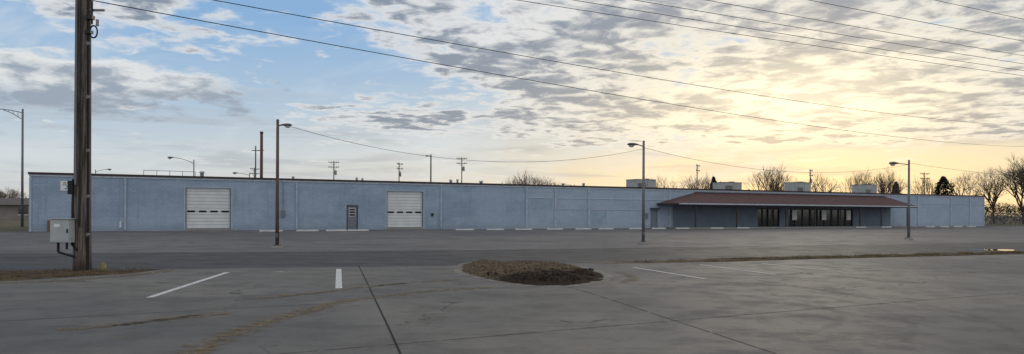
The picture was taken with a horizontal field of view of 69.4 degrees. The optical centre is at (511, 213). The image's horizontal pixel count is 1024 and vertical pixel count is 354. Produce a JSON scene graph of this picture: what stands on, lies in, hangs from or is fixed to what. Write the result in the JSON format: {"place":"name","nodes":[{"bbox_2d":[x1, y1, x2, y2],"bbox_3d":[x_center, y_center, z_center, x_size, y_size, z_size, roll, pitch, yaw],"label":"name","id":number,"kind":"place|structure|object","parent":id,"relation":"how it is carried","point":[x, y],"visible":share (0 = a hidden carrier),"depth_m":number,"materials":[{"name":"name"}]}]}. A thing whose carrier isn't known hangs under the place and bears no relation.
{"place":"outdoors","nodes":[
{"label":"outdoors","id":0,"kind":"place"},
{"bbox_2d":[0,205,28,219],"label":"walls","id":1,"kind":"structure","parent":0,"point":[8,212],"depth_m":140.71,"materials":[{"name":"beige paint"}]},
{"bbox_2d":[0,198,28,204],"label":"roof","id":2,"kind":"structure","parent":1,"relation":"on","point":[10,201],"depth_m":142.41,"materials":[{"name":"grey metal"}]},
{"bbox_2d":[18,208,27,214],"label":"windows","id":3,"kind":"structure","parent":1,"relation":"attached to","point":[25,211],"depth_m":141.20,"materials":[{"name":"black glass"}]},
{"bbox_2d":[143,170,194,175],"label":"roof railing","id":4,"kind":"object","parent":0,"point":[160,170],"visible":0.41,"depth_m":69.15,"materials":[{"name":"grey metal"}]},
{"bbox_2d":[199,171,584,185],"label":"roof vents","id":5,"kind":"object","parent":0,"point":[356,178],"visible":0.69,"depth_m":77.68,"materials":[{"name":"grey metal"}]},
{"bbox_2d":[0,254,1023,353],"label":"parking lot","id":6,"kind":"structure","parent":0,"point":[986,322],"depth_m":12.00,"materials":[{"name":"concrete"}]},
{"bbox_2d":[3,251,1008,353],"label":"pavement debris","id":7,"kind":"object","parent":6,"relation":"on","point":[207,347],"visible":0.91,"depth_m":11.10,"materials":[{"name":"brown plant"}]},
{"bbox_2d":[9,262,1019,353],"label":"pavement joints","id":8,"kind":"object","parent":6,"relation":"on","point":[395,342],"visible":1,"depth_m":11.19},
{"bbox_2d":[453,259,613,286],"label":"dirt island","id":9,"kind":"structure","parent":6,"relation":"on","point":[479,269],"depth_m":18.71,"materials":[{"name":"soil"}]},
{"bbox_2d":[487,268,594,280],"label":"soil clods","id":10,"kind":"object","parent":9,"relation":"on","point":[571,279],"visible":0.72,"depth_m":18.07,"materials":[{"name":"brown soil"}]},
{"bbox_2d":[149,230,970,296],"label":"painted road markings","id":11,"kind":"object","parent":6,"relation":"on","point":[338,284],"visible":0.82,"depth_m":18.17,"materials":[{"name":"white paint"}]},
{"bbox_2d":[0,226,1023,252],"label":"building parking lot","id":12,"kind":"structure","parent":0,"point":[231,241],"depth_m":46.40,"materials":[{"name":"grey asphalt"}]},
{"bbox_2d":[271,119,291,247],"bbox_3d":[-10.410,-1.361,33.400,0.888,5.800,0.520,0,0,0],"label":"street lamp","id":13,"kind":"object","parent":12,"relation":"on","point":[286,125],"visible":1,"depth_m":33.34,"materials":[{"name":"grey metal"}]},
{"bbox_2d":[326,229,346,230],"bbox_3d":[-15.234,1.451,64.313,1.840,0.130,0.180,0,0,-28],"label":"wheel stop","id":14,"kind":"object","parent":12,"relation":"on","point":[338,230],"visible":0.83,"depth_m":64.33,"materials":[{"name":"concrete"}]},
{"bbox_2d":[348,229,368,230],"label":"wheel stop","id":15,"kind":"object","parent":12,"relation":"on","point":[358,230],"visible":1,"depth_m":65.11,"materials":[{"name":"concrete"}]},
{"bbox_2d":[515,228,531,229],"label":"wheel stop","id":16,"kind":"object","parent":12,"relation":"on","point":[524,229],"visible":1,"depth_m":72.44,"materials":[{"name":"concrete"}]},
{"bbox_2d":[547,228,562,229],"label":"wheel stop","id":17,"kind":"object","parent":12,"relation":"on","point":[554,228],"visible":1,"depth_m":74.09,"materials":[{"name":"concrete"}]},
{"bbox_2d":[627,141,647,243],"bbox_3d":[6.756,-1.155,39.800,1.160,5.550,0.520,0,0,0],"label":"street lamp","id":18,"kind":"object","parent":12,"relation":"on","point":[643,241],"visible":1,"depth_m":39.74,"materials":[{"name":"metal"}]},
{"bbox_2d":[889,160,912,238],"bbox_3d":[25.894,-0.940,49.279,1.755,5.300,0.510,0,0,-11],"label":"street lamp","id":19,"kind":"object","parent":12,"relation":"on","point":[908,209],"visible":0.98,"depth_m":49.33,"materials":[{"name":"metal"}]},
{"bbox_2d":[984,213,1023,225],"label":"chain link fence","id":20,"kind":"object","parent":12,"relation":"on","point":[1015,222],"visible":0.36,"depth_m":115.09,"materials":[{"name":"metal"}]},
{"bbox_2d":[0,242,1023,270],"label":"road","id":21,"kind":"structure","parent":0,"point":[118,261],"depth_m":27.23,"materials":[{"name":"grey asphalt"}]},
{"bbox_2d":[969,249,1016,250],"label":"puddle","id":22,"kind":"object","parent":21,"relation":"on","point":[995,249],"visible":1,"depth_m":34.62,"materials":[{"name":"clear liquid"}]},
{"bbox_2d":[0,216,1023,269],"bbox_3d":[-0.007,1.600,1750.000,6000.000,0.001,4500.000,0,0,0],"label":"ground","id":23,"kind":"structure","parent":0,"point":[11,225],"depth_m":88.87,"materials":[{"name":"brown plant"}]},
{"bbox_2d":[1,109,23,226],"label":"street lamp","id":24,"kind":"object","parent":23,"relation":"on","point":[22,175],"visible":1,"depth_m":75.41,"materials":[{"name":"metal"}]},
{"bbox_2d":[0,186,24,197],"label":"bare tree","id":25,"kind":"object","parent":23,"relation":"on","point":[2,196],"visible":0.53,"depth_m":181.21,"materials":[{"name":"brown plant"}]},
{"bbox_2d":[3,188,26,197],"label":"bare tree","id":26,"kind":"object","parent":23,"relation":"on","point":[16,194],"visible":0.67,"depth_m":174.92,"materials":[{"name":"brown plant"}]},
{"bbox_2d":[48,0,104,270],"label":"utility pole","id":27,"kind":"object","parent":23,"relation":"on","point":[74,230],"visible":0.98,"depth_m":19.27,"materials":[{"name":"brown wood"}]},
{"bbox_2d":[90,0,1023,176],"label":"power lines","id":28,"kind":"object","parent":27,"relation":"attached to","point":[650,77],"visible":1,"depth_m":32.59,"materials":[{"name":"black metal"}]},
{"bbox_2d":[0,267,153,281],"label":"grass verge","id":29,"kind":"object","parent":23,"relation":"on","point":[36,274],"depth_m":18.24,"materials":[{"name":"brown plant"}]},
{"bbox_2d":[100,262,105,270],"bbox_3d":[-10.757,1.409,19.450,0.199,0.240,0.199,0,0,0],"label":"bollard","id":30,"kind":"object","parent":29,"relation":"on","point":[103,266],"visible":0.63,"depth_m":19.39,"materials":[{"name":"yellow paint"}]},
{"bbox_2d":[167,156,193,175],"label":"street lamp","id":31,"kind":"object","parent":23,"relation":"on","point":[169,157],"visible":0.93,"depth_m":104.93,"materials":[{"name":"metal"}]},
{"bbox_2d":[252,146,258,177],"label":"telephone pole","id":32,"kind":"object","parent":23,"relation":"on","point":[255,150],"visible":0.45,"depth_m":99.92,"materials":[{"name":"brown wood"}]},
{"bbox_2d":[259,131,263,177],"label":"exhaust stack","id":33,"kind":"object","parent":23,"relation":"on","point":[261,150],"visible":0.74,"depth_m":86.85,"materials":[{"name":"metal"}]},
{"bbox_2d":[328,161,338,178],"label":"utility pole","id":34,"kind":"object","parent":23,"relation":"on","point":[335,171],"visible":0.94,"depth_m":169.90,"materials":[{"name":"brown wood"}]},
{"bbox_2d":[397,163,402,180],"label":"utility pole","id":35,"kind":"object","parent":23,"relation":"on","point":[399,170],"visible":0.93,"depth_m":169.96,"materials":[{"name":"brown wood"}]},
{"bbox_2d":[425,154,431,181],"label":"street lamp","id":36,"kind":"object","parent":23,"relation":"on","point":[430,167],"visible":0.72,"depth_m":109.93,"materials":[{"name":"grey metal"}]},
{"bbox_2d":[457,157,466,182],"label":"utility pole","id":37,"kind":"object","parent":23,"relation":"on","point":[463,167],"visible":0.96,"depth_m":169.88,"materials":[{"name":"brown wood"}]},
{"bbox_2d":[30,176,982,231],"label":"walls","id":38,"kind":"structure","parent":23,"relation":"on","point":[154,204],"depth_m":69.61,"materials":[{"name":"concrete"}]},
{"bbox_2d":[60,181,66,190],"bbox_3d":[-35.090,-2.200,59.084,1.700,0.770,0.040,0,0,-27],"label":"wall sign","id":39,"kind":"object","parent":38,"relation":"attached to","point":[63,185],"visible":0.19,"depth_m":58.78,"materials":[{"name":"white metal"}]},
{"bbox_2d":[184,186,232,229],"bbox_3d":[-26.163,-0.463,63.730,3.880,3.680,0.290,0,0,-27],"label":"roll up door","id":40,"kind":"structure","parent":38,"relation":"attached to","point":[208,207],"depth_m":63.78,"materials":[{"name":"white paint"}]},
{"bbox_2d":[47,210,647,231],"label":"utility boxes","id":41,"kind":"object","parent":38,"relation":"attached to","point":[282,215],"visible":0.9,"depth_m":60.54,"materials":[{"name":"grey metal"}]},
{"bbox_2d":[347,205,357,228],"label":"entry door","id":42,"kind":"structure","parent":38,"relation":"attached to","point":[352,216],"depth_m":69.33,"materials":[{"name":"grey metal"}]},
{"bbox_2d":[385,190,424,228],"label":"roll up door","id":43,"kind":"structure","parent":38,"relation":"attached to","point":[404,208],"depth_m":71.72,"materials":[{"name":"white paint"}]},
{"bbox_2d":[304,189,606,226],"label":"paint patches","id":44,"kind":"object","parent":38,"relation":"attached to","point":[599,217],"visible":1,"depth_m":74.17,"materials":[{"name":"blue paint"}]},
{"bbox_2d":[28,172,984,197],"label":"roof edge","id":45,"kind":"object","parent":38,"relation":"on","point":[367,182],"visible":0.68,"depth_m":73.19,"materials":[{"name":"metal"}]},
{"bbox_2d":[29,177,984,231],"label":"downspouts and trim","id":46,"kind":"object","parent":38,"relation":"attached to","point":[555,198],"visible":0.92,"depth_m":79.04,"materials":[{"name":"paint"}]},
{"bbox_2d":[650,208,659,227],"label":"service door","id":47,"kind":"structure","parent":38,"relation":"attached to","point":[654,218],"depth_m":85.07,"materials":[{"name":"grey metal"}]},
{"bbox_2d":[673,205,890,226],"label":"entry wall finish","id":48,"kind":"object","parent":38,"relation":"attached to","point":[714,216],"visible":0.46,"depth_m":90.70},
{"bbox_2d":[660,193,914,207],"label":"canopy roof","id":49,"kind":"structure","parent":38,"relation":"attached to","point":[678,199],"depth_m":91.02,"materials":[{"name":"brown metal"}]},
{"bbox_2d":[657,203,918,207],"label":"canopy gutter","id":50,"kind":"object","parent":49,"relation":"attached to","point":[721,204],"visible":1,"depth_m":88.34,"materials":[{"name":"brown metal"}]},
{"bbox_2d":[679,192,911,205],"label":"canopy seams","id":51,"kind":"object","parent":49,"relation":"attached to","point":[794,199],"visible":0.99,"depth_m":92.72,"materials":[{"name":"brown metal"}]},
{"bbox_2d":[758,208,852,226],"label":"storefront","id":52,"kind":"object","parent":38,"relation":"attached to","point":[805,217],"visible":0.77,"depth_m":96.50,"materials":[{"name":"black glass"}]},
{"bbox_2d":[502,176,525,183],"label":"bare tree","id":53,"kind":"object","parent":23,"relation":"on","point":[514,181],"visible":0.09,"depth_m":150.39,"materials":[{"name":"brown plant"}]},
{"bbox_2d":[506,171,549,184],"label":"bare tree","id":54,"kind":"object","parent":23,"relation":"on","point":[533,181],"visible":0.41,"depth_m":149.07,"materials":[{"name":"brown plant"}]},
{"bbox_2d":[531,176,556,184],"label":"bare tree","id":55,"kind":"object","parent":23,"relation":"on","point":[544,183],"visible":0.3,"depth_m":152.75,"materials":[{"name":"brown plant"}]},
{"bbox_2d":[646,175,677,187],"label":"bare tree","id":56,"kind":"object","parent":23,"relation":"on","point":[664,183],"visible":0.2,"depth_m":151.96,"materials":[{"name":"brown plant"}]},
{"bbox_2d":[680,174,711,188],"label":"bare tree","id":57,"kind":"object","parent":23,"relation":"on","point":[688,184],"visible":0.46,"depth_m":150.52,"materials":[{"name":"brown plant"}]},
{"bbox_2d":[686,173,714,188],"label":"bare tree","id":58,"kind":"object","parent":23,"relation":"on","point":[703,186],"visible":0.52,"depth_m":152.46,"materials":[{"name":"brown plant"}]},
{"bbox_2d":[743,164,792,189],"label":"bare tree","id":59,"kind":"object","parent":23,"relation":"on","point":[766,177],"visible":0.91,"depth_m":149.70,"materials":[{"name":"brown plant"}]},
{"bbox_2d":[769,170,792,190],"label":"bare tree","id":60,"kind":"object","parent":23,"relation":"on","point":[779,185],"visible":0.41,"depth_m":151.71,"materials":[{"name":"brown plant"}]},
{"bbox_2d":[809,169,812,190],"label":"utility pole","id":61,"kind":"object","parent":23,"relation":"on","point":[810,175],"visible":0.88,"depth_m":169.90,"materials":[{"name":"brown wood"}]},
{"bbox_2d":[614,250,1023,262],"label":"dirt verge","id":62,"kind":"structure","parent":23,"relation":"on","point":[789,258],"depth_m":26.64,"materials":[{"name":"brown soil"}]},
{"bbox_2d":[807,170,840,191],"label":"bare tree","id":63,"kind":"object","parent":23,"relation":"on","point":[823,186],"visible":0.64,"depth_m":150.21,"materials":[{"name":"brown plant"}]},
{"bbox_2d":[836,170,875,191],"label":"bare tree","id":64,"kind":"object","parent":23,"relation":"on","point":[851,179],"visible":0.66,"depth_m":152.15,"materials":[{"name":"brown plant"}]},
{"bbox_2d":[858,167,907,193],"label":"bare tree","id":65,"kind":"object","parent":23,"relation":"on","point":[890,184],"visible":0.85,"depth_m":148.74,"materials":[{"name":"brown plant"}]},
{"bbox_2d":[868,173,907,193],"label":"bare tree","id":66,"kind":"object","parent":23,"relation":"on","point":[885,176],"visible":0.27,"depth_m":154.33,"materials":[{"name":"brown plant"}]},
{"bbox_2d":[904,176,936,193],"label":"bare tree","id":67,"kind":"object","parent":23,"relation":"on","point":[927,186],"visible":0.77,"depth_m":158.05,"materials":[{"name":"brown plant"}]},
{"bbox_2d":[920,172,929,193],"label":"utility pole","id":68,"kind":"object","parent":23,"relation":"on","point":[924,180],"visible":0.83,"depth_m":169.88,"materials":[{"name":"brown wood"}]},
{"bbox_2d":[933,176,955,194],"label":"evergreen tree","id":69,"kind":"object","parent":23,"relation":"on","point":[942,183],"visible":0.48,"depth_m":149.44,"materials":[{"name":"green plant"}]},
{"bbox_2d":[948,172,986,195],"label":"bare tree","id":70,"kind":"object","parent":23,"relation":"on","point":[964,188],"visible":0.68,"depth_m":148.68,"materials":[{"name":"brown plant"}]},
{"bbox_2d":[971,168,1014,223],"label":"bare tree","id":71,"kind":"object","parent":23,"relation":"on","point":[996,194],"visible":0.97,"depth_m":145.34,"materials":[{"name":"brown plant"}]},
{"bbox_2d":[984,201,1023,223],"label":"distant brush","id":72,"kind":"object","parent":23,"relation":"on","point":[1010,210],"visible":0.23,"depth_m":144.02,"materials":[{"name":"brown plant"}]},
{"bbox_2d":[990,153,1023,189],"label":"bare tree","id":73,"kind":"object","parent":23,"relation":"on","point":[1021,185],"visible":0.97,"depth_m":135.79,"materials":[{"name":"brown plant"}]},
{"bbox_2d":[1000,162,1023,198],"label":"bare tree","id":74,"kind":"object","parent":23,"relation":"on","point":[1014,178],"visible":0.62,"depth_m":141.21,"materials":[{"name":"brown plant"}]},
{"bbox_2d":[1001,164,1023,223],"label":"bare tree","id":75,"kind":"object","parent":23,"relation":"on","point":[1015,193],"visible":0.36,"depth_m":146.19,"materials":[{"name":"brown plant"}]},
{"bbox_2d":[0,0,1023,215],"label":"sky","id":76,"kind":"structure","parent":0,"point":[163,86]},
{"bbox_2d":[626,179,655,187],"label":"rooftop hvac unit","id":77,"kind":"object","parent":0,"point":[638,182],"visible":0.6,"depth_m":90.71,"materials":[{"name":"grey metal"}]},
{"bbox_2d":[712,182,741,189],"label":"rooftop hvac unit","id":78,"kind":"object","parent":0,"point":[728,185],"visible":0.66,"depth_m":96.98,"materials":[{"name":"grey metal"}]},
{"bbox_2d":[665,226,918,228],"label":"entry walkway","id":79,"kind":"structure","parent":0,"point":[794,227],"depth_m":92.47,"materials":[{"name":"concrete"}]},
{"bbox_2d":[694,205,906,227],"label":"canopy posts","id":80,"kind":"object","parent":79,"relation":"on","point":[814,217],"visible":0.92,"depth_m":91.46,"materials":[{"name":"metal"}]},
{"bbox_2d":[784,182,810,190],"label":"rooftop hvac unit","id":81,"kind":"object","parent":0,"point":[796,186],"visible":0.73,"depth_m":102.81,"materials":[{"name":"grey metal"}]},
{"bbox_2d":[852,184,876,192],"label":"rooftop hvac unit","id":82,"kind":"object","parent":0,"point":[864,188],"visible":0.73,"depth_m":109.05,"materials":[{"name":"grey metal"}]}
]}

